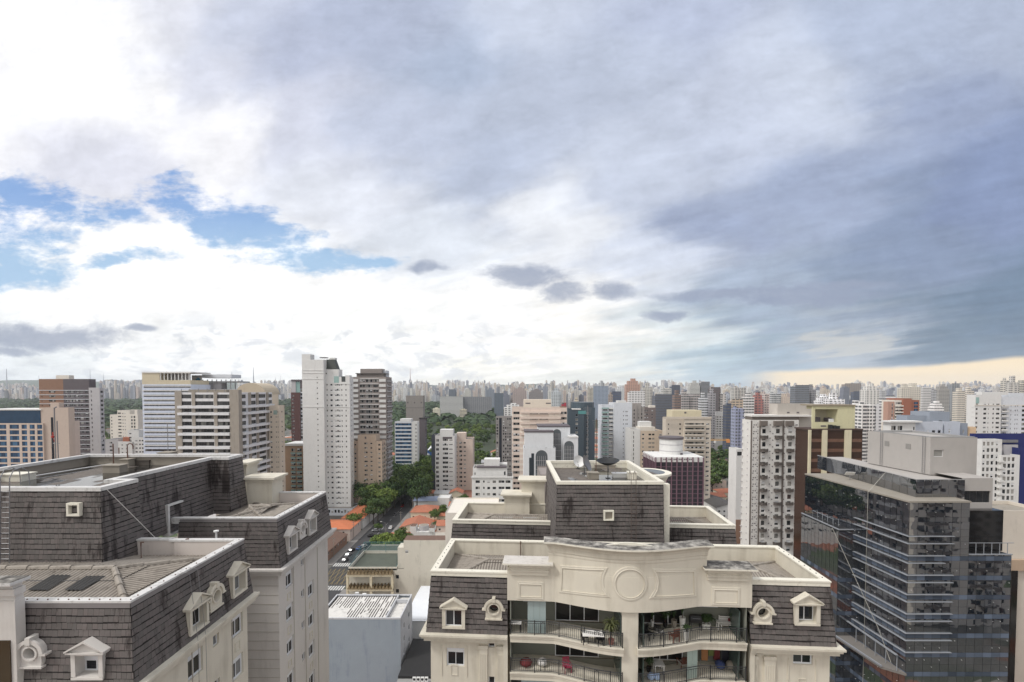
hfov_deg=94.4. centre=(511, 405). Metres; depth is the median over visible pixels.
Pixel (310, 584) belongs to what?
window
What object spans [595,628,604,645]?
dark chair
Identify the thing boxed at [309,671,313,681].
window
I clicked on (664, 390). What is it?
tower block
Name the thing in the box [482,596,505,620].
round window
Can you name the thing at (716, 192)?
sky
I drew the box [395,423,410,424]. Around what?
window
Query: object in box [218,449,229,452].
window
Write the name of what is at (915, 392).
tower block
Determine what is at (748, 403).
tower block
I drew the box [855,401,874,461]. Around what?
tower block
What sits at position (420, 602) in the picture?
building
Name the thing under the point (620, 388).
tower block
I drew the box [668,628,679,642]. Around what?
wooden chair
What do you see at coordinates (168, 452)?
roof plinth
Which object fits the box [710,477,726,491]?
house
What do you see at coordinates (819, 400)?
tower block
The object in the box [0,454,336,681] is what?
mansard apartment building
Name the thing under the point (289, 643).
window
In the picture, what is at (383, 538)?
tree
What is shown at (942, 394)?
tower block
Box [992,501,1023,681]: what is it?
building
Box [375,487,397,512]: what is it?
tree
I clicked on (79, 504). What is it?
vent window
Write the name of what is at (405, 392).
skyline block
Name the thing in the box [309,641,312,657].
window
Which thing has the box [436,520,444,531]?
house
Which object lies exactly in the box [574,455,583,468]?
satellite dish
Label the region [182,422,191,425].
window
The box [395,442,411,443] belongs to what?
window
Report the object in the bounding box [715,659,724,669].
laundry bag
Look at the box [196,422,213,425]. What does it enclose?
window
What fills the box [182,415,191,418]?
window
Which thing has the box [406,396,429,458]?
concrete tower
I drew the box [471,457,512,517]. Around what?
apartment building
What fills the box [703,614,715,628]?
potted plant
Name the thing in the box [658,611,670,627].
potted palm
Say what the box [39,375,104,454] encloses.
apartment tower
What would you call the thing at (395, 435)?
window
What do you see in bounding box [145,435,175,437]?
window
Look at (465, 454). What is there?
apartment tower
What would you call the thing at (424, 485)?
tree
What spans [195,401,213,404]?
window
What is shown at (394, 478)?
tree
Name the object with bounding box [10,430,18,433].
window
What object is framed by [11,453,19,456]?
window
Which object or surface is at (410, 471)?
tree
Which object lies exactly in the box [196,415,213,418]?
window
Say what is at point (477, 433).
tree
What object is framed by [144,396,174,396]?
window
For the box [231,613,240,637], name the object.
window
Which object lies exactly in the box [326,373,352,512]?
windows
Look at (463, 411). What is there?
tower block
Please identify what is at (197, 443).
window
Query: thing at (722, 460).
tree
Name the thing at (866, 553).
rope
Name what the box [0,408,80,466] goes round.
office building
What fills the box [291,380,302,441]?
apartment tower
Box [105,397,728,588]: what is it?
ground
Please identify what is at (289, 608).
window
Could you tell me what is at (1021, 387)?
tower block
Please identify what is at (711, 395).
tower block
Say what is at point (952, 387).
tower block
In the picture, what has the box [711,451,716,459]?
tree
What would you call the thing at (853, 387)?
tower block
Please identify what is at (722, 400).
tower block
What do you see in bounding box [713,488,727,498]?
house
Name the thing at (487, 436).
tree
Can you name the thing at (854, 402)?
tower block
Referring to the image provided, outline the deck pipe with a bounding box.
[36,463,111,475]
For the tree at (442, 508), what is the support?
on the ground at (288, 434)
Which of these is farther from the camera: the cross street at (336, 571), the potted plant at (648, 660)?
the cross street at (336, 571)
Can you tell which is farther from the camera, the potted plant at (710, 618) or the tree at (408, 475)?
the tree at (408, 475)
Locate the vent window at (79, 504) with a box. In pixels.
[66,502,82,515]
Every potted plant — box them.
[644,657,654,672]
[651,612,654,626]
[671,611,676,627]
[679,608,685,628]
[682,624,690,640]
[701,613,708,628]
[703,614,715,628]
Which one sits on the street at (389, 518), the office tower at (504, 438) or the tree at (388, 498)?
the tree at (388, 498)
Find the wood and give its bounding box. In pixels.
[0,398,503,425]
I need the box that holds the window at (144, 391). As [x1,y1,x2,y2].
[144,391,187,391]
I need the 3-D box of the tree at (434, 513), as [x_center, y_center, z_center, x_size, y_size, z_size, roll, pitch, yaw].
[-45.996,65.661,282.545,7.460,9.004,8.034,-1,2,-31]
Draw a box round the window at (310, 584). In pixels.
[308,581,311,596]
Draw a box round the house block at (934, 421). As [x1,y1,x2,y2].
[881,411,975,435]
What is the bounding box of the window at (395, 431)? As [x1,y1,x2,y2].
[395,431,410,432]
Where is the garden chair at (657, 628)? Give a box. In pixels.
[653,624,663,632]
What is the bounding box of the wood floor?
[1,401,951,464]
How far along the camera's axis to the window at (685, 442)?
311.12 m
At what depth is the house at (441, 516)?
283.26 m
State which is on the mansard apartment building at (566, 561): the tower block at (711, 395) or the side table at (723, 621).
the side table at (723, 621)
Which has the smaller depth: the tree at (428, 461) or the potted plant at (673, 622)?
the potted plant at (673, 622)
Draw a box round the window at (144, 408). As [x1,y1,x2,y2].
[144,408,174,409]
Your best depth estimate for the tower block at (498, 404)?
1250.56 m
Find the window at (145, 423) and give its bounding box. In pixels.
[145,423,174,423]
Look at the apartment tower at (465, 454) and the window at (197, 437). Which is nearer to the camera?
the window at (197, 437)
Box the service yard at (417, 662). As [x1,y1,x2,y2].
[397,639,430,681]
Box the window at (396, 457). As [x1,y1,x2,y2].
[396,457,411,458]
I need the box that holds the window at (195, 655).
[188,648,200,679]
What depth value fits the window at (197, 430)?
240.71 m
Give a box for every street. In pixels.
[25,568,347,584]
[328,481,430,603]
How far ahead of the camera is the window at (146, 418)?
310.59 m
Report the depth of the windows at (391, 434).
338.96 m
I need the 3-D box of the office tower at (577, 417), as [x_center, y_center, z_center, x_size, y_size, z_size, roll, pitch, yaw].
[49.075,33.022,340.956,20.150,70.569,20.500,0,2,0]
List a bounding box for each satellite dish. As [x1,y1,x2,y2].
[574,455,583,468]
[577,455,590,473]
[596,457,619,478]
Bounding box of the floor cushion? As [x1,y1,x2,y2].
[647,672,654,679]
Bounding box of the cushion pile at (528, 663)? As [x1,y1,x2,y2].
[519,657,531,666]
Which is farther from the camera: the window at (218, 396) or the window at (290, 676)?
the window at (218, 396)
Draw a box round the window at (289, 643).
[287,636,291,654]
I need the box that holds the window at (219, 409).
[218,408,229,411]
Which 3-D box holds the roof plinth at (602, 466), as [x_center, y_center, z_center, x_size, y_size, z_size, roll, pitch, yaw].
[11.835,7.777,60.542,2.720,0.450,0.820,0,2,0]
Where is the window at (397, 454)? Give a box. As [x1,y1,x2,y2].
[396,453,411,455]
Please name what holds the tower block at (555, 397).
on the ground at (288, 434)
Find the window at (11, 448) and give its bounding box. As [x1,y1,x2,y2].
[10,447,19,450]
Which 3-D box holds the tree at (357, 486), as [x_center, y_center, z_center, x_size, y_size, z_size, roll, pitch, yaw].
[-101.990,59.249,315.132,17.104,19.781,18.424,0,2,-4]
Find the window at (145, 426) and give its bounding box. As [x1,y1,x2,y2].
[145,426,174,428]
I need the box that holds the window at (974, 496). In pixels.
[964,491,988,501]
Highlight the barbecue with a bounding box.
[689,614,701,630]
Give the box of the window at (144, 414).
[144,414,174,414]
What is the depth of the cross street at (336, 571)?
200.22 m
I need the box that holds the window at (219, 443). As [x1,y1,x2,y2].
[218,442,229,445]
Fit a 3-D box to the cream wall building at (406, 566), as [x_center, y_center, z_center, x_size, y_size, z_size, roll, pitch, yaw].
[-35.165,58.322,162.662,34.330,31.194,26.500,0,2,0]
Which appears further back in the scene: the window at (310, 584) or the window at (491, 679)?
the window at (310, 584)
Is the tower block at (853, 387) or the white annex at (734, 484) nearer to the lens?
the white annex at (734, 484)
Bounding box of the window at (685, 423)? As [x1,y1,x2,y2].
[685,423,703,424]
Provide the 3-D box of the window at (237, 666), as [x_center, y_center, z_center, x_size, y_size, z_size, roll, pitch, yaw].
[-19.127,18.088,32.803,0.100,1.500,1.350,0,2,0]
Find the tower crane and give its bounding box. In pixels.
[711,439,729,442]
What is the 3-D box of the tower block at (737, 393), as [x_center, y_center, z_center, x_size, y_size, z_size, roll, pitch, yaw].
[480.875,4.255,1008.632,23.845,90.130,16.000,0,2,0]
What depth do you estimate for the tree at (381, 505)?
284.91 m
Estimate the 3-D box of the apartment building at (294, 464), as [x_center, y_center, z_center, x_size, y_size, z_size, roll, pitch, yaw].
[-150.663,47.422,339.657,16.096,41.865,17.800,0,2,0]
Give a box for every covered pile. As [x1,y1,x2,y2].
[537,657,546,666]
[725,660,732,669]
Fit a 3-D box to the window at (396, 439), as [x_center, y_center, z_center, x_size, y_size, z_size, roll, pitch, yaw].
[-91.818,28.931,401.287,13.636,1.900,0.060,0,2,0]
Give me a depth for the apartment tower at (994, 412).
311.41 m
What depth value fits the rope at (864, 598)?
92.41 m
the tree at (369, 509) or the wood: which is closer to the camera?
the tree at (369, 509)
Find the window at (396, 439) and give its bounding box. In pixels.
[395,438,411,440]
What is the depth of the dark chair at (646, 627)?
36.66 m
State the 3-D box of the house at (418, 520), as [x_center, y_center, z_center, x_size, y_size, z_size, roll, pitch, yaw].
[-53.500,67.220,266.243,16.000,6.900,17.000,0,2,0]
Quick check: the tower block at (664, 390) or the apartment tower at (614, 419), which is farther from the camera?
the tower block at (664, 390)
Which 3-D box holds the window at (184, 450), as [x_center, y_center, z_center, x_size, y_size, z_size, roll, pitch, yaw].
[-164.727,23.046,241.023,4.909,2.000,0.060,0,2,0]
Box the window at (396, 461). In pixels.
[396,461,411,462]
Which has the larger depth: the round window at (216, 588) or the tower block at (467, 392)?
the tower block at (467, 392)
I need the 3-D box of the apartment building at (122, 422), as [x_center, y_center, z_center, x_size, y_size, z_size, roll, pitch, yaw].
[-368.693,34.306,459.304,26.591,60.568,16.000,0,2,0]
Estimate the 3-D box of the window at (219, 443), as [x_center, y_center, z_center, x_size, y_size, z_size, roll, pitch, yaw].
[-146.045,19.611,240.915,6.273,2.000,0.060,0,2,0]
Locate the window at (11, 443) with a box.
[10,442,19,445]
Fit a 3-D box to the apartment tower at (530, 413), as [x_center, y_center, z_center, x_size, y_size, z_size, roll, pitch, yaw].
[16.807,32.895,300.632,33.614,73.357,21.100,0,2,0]
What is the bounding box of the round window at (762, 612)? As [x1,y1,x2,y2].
[747,599,775,624]
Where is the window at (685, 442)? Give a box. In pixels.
[685,442,703,443]
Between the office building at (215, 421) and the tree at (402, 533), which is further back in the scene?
the office building at (215, 421)
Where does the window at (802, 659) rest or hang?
in the mansard apartment building at (566, 561)
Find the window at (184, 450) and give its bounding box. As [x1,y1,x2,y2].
[183,449,191,452]
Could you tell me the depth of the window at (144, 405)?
310.37 m
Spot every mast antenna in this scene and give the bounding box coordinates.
[51,407,59,458]
[587,406,587,469]
[596,418,596,454]
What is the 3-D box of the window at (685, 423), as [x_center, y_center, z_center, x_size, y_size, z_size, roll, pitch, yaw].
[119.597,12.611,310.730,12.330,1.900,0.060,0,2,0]
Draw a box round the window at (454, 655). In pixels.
[447,648,463,665]
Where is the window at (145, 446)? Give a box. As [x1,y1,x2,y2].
[145,446,175,446]
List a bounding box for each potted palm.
[603,616,619,644]
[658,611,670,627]
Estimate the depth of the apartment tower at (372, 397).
330.39 m
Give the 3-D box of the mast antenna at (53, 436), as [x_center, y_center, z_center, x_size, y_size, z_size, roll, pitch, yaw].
[-42.593,2.789,44.237,0.740,5.347,0.266,0,2,0]
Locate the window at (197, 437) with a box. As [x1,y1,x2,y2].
[196,436,213,438]
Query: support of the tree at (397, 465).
on the ground at (288, 434)
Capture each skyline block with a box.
[4,390,8,398]
[110,387,113,398]
[404,388,407,396]
[426,382,427,401]
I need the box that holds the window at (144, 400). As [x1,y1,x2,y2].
[144,400,174,400]
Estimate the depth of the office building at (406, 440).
401.37 m
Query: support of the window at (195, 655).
in the mansard apartment building at (123, 608)
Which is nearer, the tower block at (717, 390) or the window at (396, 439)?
the window at (396, 439)
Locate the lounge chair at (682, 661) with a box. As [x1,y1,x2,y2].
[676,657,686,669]
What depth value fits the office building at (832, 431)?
166.21 m
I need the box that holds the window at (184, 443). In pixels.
[183,442,191,445]
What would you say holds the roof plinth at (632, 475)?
on the mansard apartment building at (566, 561)
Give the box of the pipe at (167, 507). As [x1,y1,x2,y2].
[162,500,182,536]
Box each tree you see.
[345,513,363,520]
[352,481,365,498]
[353,488,373,505]
[357,484,379,498]
[362,497,385,523]
[364,480,391,496]
[366,497,387,520]
[369,534,379,543]
[373,523,382,531]
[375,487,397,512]
[376,532,396,543]
[381,496,393,515]
[384,481,406,507]
[388,534,403,543]
[389,476,399,482]
[392,463,404,467]
[392,468,403,477]
[392,478,408,503]
[394,526,412,540]
[400,466,417,478]
[400,468,416,493]
[400,472,412,497]
[405,479,429,492]
[406,476,431,504]
[407,462,422,468]
[409,472,432,486]
[412,463,435,476]
[413,479,433,490]
[415,458,431,465]
[429,509,439,517]
[438,504,447,511]
[450,425,458,432]
[474,435,482,441]
[474,442,482,448]
[474,449,489,456]
[475,431,483,435]
[484,434,490,442]
[710,471,722,491]
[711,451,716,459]
[711,459,721,467]
[712,449,728,458]
[712,462,728,474]
[717,470,727,478]
[719,458,727,463]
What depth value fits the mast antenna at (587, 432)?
59.13 m
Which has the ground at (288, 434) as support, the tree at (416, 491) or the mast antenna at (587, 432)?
the tree at (416, 491)
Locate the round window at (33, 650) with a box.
[18,633,51,668]
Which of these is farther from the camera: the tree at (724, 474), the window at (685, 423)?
the tree at (724, 474)
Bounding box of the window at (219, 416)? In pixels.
[218,415,229,418]
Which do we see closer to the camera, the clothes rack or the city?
the clothes rack
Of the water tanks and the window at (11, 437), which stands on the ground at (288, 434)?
the water tanks
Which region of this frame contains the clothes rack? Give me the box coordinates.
[700,649,719,664]
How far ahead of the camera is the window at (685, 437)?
310.97 m
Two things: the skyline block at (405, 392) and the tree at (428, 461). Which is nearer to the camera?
the tree at (428, 461)
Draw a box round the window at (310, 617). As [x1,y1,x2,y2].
[308,610,312,626]
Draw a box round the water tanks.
[410,523,435,534]
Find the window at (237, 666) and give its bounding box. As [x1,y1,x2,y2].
[232,653,241,680]
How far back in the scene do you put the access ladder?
30.35 m
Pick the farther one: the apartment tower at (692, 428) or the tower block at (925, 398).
the tower block at (925, 398)
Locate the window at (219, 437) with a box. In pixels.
[218,436,229,438]
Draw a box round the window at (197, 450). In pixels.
[196,449,214,452]
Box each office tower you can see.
[496,416,511,471]
[567,402,594,459]
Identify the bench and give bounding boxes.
[718,615,730,629]
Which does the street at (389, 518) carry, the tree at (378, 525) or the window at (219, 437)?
the tree at (378, 525)
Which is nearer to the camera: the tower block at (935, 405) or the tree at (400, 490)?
the tree at (400, 490)
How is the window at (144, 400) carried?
in the hotel tower at (158, 396)
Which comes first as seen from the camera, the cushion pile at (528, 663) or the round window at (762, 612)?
the round window at (762, 612)
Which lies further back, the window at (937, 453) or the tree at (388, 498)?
the tree at (388, 498)
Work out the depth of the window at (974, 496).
88.49 m
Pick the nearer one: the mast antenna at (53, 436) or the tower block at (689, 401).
the mast antenna at (53, 436)
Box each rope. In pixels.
[832,528,890,661]
[863,473,884,663]
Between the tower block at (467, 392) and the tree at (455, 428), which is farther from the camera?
the tower block at (467, 392)
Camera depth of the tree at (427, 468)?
361.56 m
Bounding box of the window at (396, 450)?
[396,450,411,451]
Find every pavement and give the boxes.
[328,495,403,564]
[339,506,413,593]
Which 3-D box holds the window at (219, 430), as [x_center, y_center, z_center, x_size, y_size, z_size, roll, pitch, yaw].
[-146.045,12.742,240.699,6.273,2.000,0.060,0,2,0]
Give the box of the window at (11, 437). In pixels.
[10,436,18,439]
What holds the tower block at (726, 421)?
on the ground at (288, 434)
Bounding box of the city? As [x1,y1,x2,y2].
[0,379,999,408]
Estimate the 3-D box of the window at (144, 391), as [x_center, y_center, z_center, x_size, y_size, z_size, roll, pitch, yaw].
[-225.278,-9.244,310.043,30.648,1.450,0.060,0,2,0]
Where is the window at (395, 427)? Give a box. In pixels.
[395,427,410,428]
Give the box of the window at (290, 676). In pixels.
[287,669,292,681]
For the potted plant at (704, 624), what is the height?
1.098 m
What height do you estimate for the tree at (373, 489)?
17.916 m
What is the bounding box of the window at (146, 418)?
[145,417,174,419]
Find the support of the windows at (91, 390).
in the apartment tower at (84, 398)
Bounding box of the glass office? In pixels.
[801,430,1012,681]
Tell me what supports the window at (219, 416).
in the office building at (215, 421)
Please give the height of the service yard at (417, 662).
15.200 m
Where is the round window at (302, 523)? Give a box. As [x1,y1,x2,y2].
[297,519,307,539]
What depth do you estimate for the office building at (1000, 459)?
215.82 m
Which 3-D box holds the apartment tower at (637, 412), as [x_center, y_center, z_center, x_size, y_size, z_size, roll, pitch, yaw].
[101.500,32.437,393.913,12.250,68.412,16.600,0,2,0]
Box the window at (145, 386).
[144,385,190,387]
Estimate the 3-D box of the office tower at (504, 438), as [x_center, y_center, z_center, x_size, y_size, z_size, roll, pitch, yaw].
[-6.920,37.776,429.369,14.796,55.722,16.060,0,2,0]
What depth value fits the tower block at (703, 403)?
561.45 m
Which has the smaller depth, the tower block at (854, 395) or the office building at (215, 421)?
the office building at (215, 421)
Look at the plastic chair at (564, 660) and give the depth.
37.56 m
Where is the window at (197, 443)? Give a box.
[196,442,213,445]
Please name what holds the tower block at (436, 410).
on the ground at (288, 434)
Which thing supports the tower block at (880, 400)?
on the ground at (288, 434)
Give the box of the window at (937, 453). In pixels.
[934,450,942,456]
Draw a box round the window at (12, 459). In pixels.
[11,458,19,461]
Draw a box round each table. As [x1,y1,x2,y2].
[511,621,521,631]
[582,630,603,645]
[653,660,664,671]
[716,620,730,628]
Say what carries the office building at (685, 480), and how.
on the ground at (288, 434)
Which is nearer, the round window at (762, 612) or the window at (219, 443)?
the round window at (762, 612)
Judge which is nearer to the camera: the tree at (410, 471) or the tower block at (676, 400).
the tree at (410, 471)
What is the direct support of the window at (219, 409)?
in the office building at (215, 421)
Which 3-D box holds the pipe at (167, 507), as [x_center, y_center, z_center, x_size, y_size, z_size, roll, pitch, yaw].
[-28.191,9.382,39.448,0.520,2.600,1.800,0,2,0]
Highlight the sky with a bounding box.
[0,0,1023,388]
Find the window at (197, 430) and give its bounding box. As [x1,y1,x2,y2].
[196,429,213,431]
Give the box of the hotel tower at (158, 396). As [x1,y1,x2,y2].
[142,372,210,453]
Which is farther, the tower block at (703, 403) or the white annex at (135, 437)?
the tower block at (703, 403)
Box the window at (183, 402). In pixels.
[182,401,190,404]
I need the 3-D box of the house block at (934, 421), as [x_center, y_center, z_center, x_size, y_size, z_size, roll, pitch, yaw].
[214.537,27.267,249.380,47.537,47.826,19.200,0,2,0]
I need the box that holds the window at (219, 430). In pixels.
[218,429,229,431]
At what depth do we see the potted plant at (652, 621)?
38.46 m
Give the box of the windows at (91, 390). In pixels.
[91,390,103,450]
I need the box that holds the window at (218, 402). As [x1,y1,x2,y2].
[217,401,229,404]
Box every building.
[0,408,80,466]
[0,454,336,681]
[39,403,75,459]
[110,410,142,438]
[174,389,274,515]
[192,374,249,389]
[237,383,279,404]
[285,441,303,490]
[328,594,411,681]
[346,535,444,601]
[354,434,385,502]
[395,418,418,464]
[419,460,846,681]
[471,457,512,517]
[523,424,577,517]
[625,421,661,467]
[643,435,703,520]
[644,405,655,428]
[715,412,722,450]
[793,404,862,560]
[970,433,1023,503]
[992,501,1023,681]
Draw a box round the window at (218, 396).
[217,395,228,397]
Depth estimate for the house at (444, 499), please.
318.25 m
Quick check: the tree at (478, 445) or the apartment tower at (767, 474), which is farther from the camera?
the tree at (478, 445)
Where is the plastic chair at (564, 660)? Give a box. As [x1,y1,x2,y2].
[562,656,571,672]
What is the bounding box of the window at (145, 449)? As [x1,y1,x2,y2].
[145,449,175,450]
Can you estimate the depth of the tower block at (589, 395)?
1250.06 m
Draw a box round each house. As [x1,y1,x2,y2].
[328,531,347,560]
[330,519,361,540]
[341,505,380,528]
[399,515,432,531]
[410,504,438,518]
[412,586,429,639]
[413,496,437,506]
[434,490,449,495]
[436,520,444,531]
[437,494,451,507]
[437,510,444,519]
[449,487,463,498]
[704,494,727,518]
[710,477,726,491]
[710,492,726,499]
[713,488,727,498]
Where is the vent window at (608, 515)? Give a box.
[603,510,613,520]
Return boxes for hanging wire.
[184,572,198,667]
[189,567,206,670]
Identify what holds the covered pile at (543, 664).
on the mansard apartment building at (566, 561)
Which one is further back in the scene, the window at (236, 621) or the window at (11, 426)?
the window at (11, 426)
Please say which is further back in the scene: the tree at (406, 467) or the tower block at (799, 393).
the tower block at (799, 393)
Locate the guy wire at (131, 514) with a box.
[106,489,154,536]
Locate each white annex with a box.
[105,429,143,453]
[728,447,741,544]
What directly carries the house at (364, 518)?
on the ground at (288, 434)
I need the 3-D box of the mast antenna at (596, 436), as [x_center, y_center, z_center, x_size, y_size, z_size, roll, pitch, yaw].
[10.236,4.842,57.643,1.000,6.500,0.081,0,2,0]
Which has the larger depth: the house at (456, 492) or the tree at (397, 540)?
the house at (456, 492)
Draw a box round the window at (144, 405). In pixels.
[144,405,174,405]
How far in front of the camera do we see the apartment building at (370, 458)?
312.48 m
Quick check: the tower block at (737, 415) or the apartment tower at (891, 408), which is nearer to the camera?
the apartment tower at (891, 408)
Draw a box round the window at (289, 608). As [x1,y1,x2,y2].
[286,602,291,621]
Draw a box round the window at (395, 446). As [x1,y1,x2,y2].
[395,446,411,447]
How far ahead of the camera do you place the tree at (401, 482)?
327.67 m
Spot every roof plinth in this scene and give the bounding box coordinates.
[0,472,37,481]
[101,464,127,472]
[119,458,135,465]
[135,460,150,464]
[157,451,177,453]
[586,471,599,478]
[594,464,615,467]
[611,472,626,477]
[626,471,636,478]
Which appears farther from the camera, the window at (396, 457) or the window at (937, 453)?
the window at (396, 457)
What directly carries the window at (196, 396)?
in the office building at (215, 421)
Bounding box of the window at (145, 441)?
[145,441,175,441]
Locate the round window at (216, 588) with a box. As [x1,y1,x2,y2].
[207,581,225,612]
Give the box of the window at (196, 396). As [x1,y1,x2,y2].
[195,395,212,397]
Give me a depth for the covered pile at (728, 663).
37.58 m
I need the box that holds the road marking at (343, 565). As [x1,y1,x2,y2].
[328,496,412,589]
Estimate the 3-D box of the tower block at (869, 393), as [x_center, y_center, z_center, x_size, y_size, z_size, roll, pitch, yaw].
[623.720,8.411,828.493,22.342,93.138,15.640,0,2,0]
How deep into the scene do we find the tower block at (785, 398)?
760.16 m
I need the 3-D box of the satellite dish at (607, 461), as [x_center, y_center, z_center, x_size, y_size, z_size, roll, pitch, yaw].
[10.791,7.130,53.394,2.587,2.193,2.575,0,2,0]
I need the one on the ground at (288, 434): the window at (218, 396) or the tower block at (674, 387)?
the tower block at (674, 387)
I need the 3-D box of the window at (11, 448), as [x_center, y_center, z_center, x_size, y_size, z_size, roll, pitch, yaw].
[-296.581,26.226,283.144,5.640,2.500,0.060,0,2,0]
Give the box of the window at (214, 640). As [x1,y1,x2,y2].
[213,634,216,645]
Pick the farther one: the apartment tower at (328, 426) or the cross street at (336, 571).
the apartment tower at (328, 426)
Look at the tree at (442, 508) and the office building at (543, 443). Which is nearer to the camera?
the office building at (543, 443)
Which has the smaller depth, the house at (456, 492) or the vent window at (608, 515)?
the vent window at (608, 515)
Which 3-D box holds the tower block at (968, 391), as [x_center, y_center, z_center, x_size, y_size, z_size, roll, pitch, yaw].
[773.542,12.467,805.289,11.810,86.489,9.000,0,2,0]
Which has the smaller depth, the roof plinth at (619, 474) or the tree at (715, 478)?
the roof plinth at (619, 474)
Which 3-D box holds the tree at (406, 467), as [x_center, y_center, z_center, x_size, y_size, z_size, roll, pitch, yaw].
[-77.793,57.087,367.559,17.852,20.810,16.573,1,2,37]
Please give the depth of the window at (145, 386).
309.91 m
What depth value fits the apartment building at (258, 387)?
300.63 m
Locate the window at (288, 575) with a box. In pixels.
[286,569,290,587]
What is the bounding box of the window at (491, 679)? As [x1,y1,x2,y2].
[489,677,494,681]
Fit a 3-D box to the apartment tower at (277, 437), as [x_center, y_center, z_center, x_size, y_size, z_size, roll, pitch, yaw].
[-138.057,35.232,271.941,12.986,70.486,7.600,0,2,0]
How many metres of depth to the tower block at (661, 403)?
640.41 m
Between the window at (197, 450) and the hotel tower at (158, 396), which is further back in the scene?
the hotel tower at (158, 396)
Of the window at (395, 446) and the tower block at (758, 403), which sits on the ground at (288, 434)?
the tower block at (758, 403)
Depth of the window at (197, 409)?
240.36 m
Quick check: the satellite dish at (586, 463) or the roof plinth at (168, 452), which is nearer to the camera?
the roof plinth at (168, 452)
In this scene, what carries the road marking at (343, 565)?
on the street at (389, 518)
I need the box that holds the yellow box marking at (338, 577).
[328,569,347,584]
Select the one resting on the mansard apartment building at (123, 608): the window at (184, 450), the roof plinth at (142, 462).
the roof plinth at (142, 462)
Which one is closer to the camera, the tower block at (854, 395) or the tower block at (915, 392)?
the tower block at (915, 392)
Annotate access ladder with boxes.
[0,467,29,562]
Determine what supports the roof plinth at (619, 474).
on the mansard apartment building at (566, 561)
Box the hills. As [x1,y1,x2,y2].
[0,380,556,388]
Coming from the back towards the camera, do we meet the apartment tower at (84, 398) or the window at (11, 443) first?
the apartment tower at (84, 398)
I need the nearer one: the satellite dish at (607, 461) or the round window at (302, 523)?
the round window at (302, 523)
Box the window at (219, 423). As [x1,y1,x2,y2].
[218,422,229,425]
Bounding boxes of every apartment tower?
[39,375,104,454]
[269,405,285,515]
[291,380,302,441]
[302,354,357,515]
[353,369,392,501]
[431,429,456,490]
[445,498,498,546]
[457,432,473,489]
[512,399,566,517]
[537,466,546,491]
[598,400,631,459]
[632,403,643,427]
[662,410,711,498]
[739,403,811,554]
[881,398,918,429]
[966,392,1023,432]
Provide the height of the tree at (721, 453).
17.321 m
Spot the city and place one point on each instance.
(577, 389)
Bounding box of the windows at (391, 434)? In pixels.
[387,434,391,477]
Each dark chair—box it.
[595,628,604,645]
[644,623,653,640]
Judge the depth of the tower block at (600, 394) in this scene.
1249.89 m
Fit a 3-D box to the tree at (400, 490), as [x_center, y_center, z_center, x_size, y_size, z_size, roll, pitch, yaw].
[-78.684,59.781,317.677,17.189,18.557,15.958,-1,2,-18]
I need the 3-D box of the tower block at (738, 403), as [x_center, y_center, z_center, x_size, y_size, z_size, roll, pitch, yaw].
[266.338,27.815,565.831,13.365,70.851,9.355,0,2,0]
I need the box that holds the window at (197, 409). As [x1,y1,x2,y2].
[196,408,213,411]
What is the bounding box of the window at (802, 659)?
[793,655,811,663]
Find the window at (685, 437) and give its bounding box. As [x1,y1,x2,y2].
[685,437,703,438]
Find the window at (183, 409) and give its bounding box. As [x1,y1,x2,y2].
[182,408,191,411]
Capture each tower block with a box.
[433,407,440,415]
[440,396,462,416]
[449,389,455,395]
[460,408,466,422]
[463,397,491,413]
[465,389,470,396]
[486,388,493,407]
[494,393,502,415]
[504,403,518,415]
[513,387,526,405]
[529,389,542,398]
[551,388,560,405]
[562,384,567,393]
[587,386,592,401]
[593,386,607,419]
[608,392,612,403]
[612,391,620,401]
[615,385,623,399]
[624,379,639,401]
[627,391,644,406]
[642,383,652,406]
[652,394,671,429]
[661,387,670,393]
[669,385,679,409]
[672,390,680,409]
[679,391,699,409]
[688,381,699,393]
[698,391,707,416]
[699,382,709,397]
[707,389,715,448]
[708,387,720,411]
[719,394,725,411]
[722,403,730,458]
[728,399,742,407]
[730,406,743,448]
[731,386,745,400]
[741,393,753,418]
[753,392,763,413]
[761,391,769,413]
[769,392,780,402]
[781,394,789,402]
[790,385,808,403]
[809,384,815,403]
[813,394,827,403]
[823,393,844,403]
[841,383,860,391]
[850,391,859,403]
[852,400,858,404]
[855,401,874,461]
[860,383,878,405]
[875,404,881,429]
[879,389,886,397]
[879,396,895,403]
[897,384,910,397]
[907,383,920,410]
[920,387,930,410]
[927,401,943,411]
[931,388,936,402]
[934,384,948,411]
[947,383,959,419]
[952,388,964,422]
[964,387,973,422]
[1000,378,1008,391]
[1005,376,1019,392]
[1018,380,1023,392]
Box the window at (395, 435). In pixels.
[395,435,410,436]
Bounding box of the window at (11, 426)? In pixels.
[10,425,18,428]

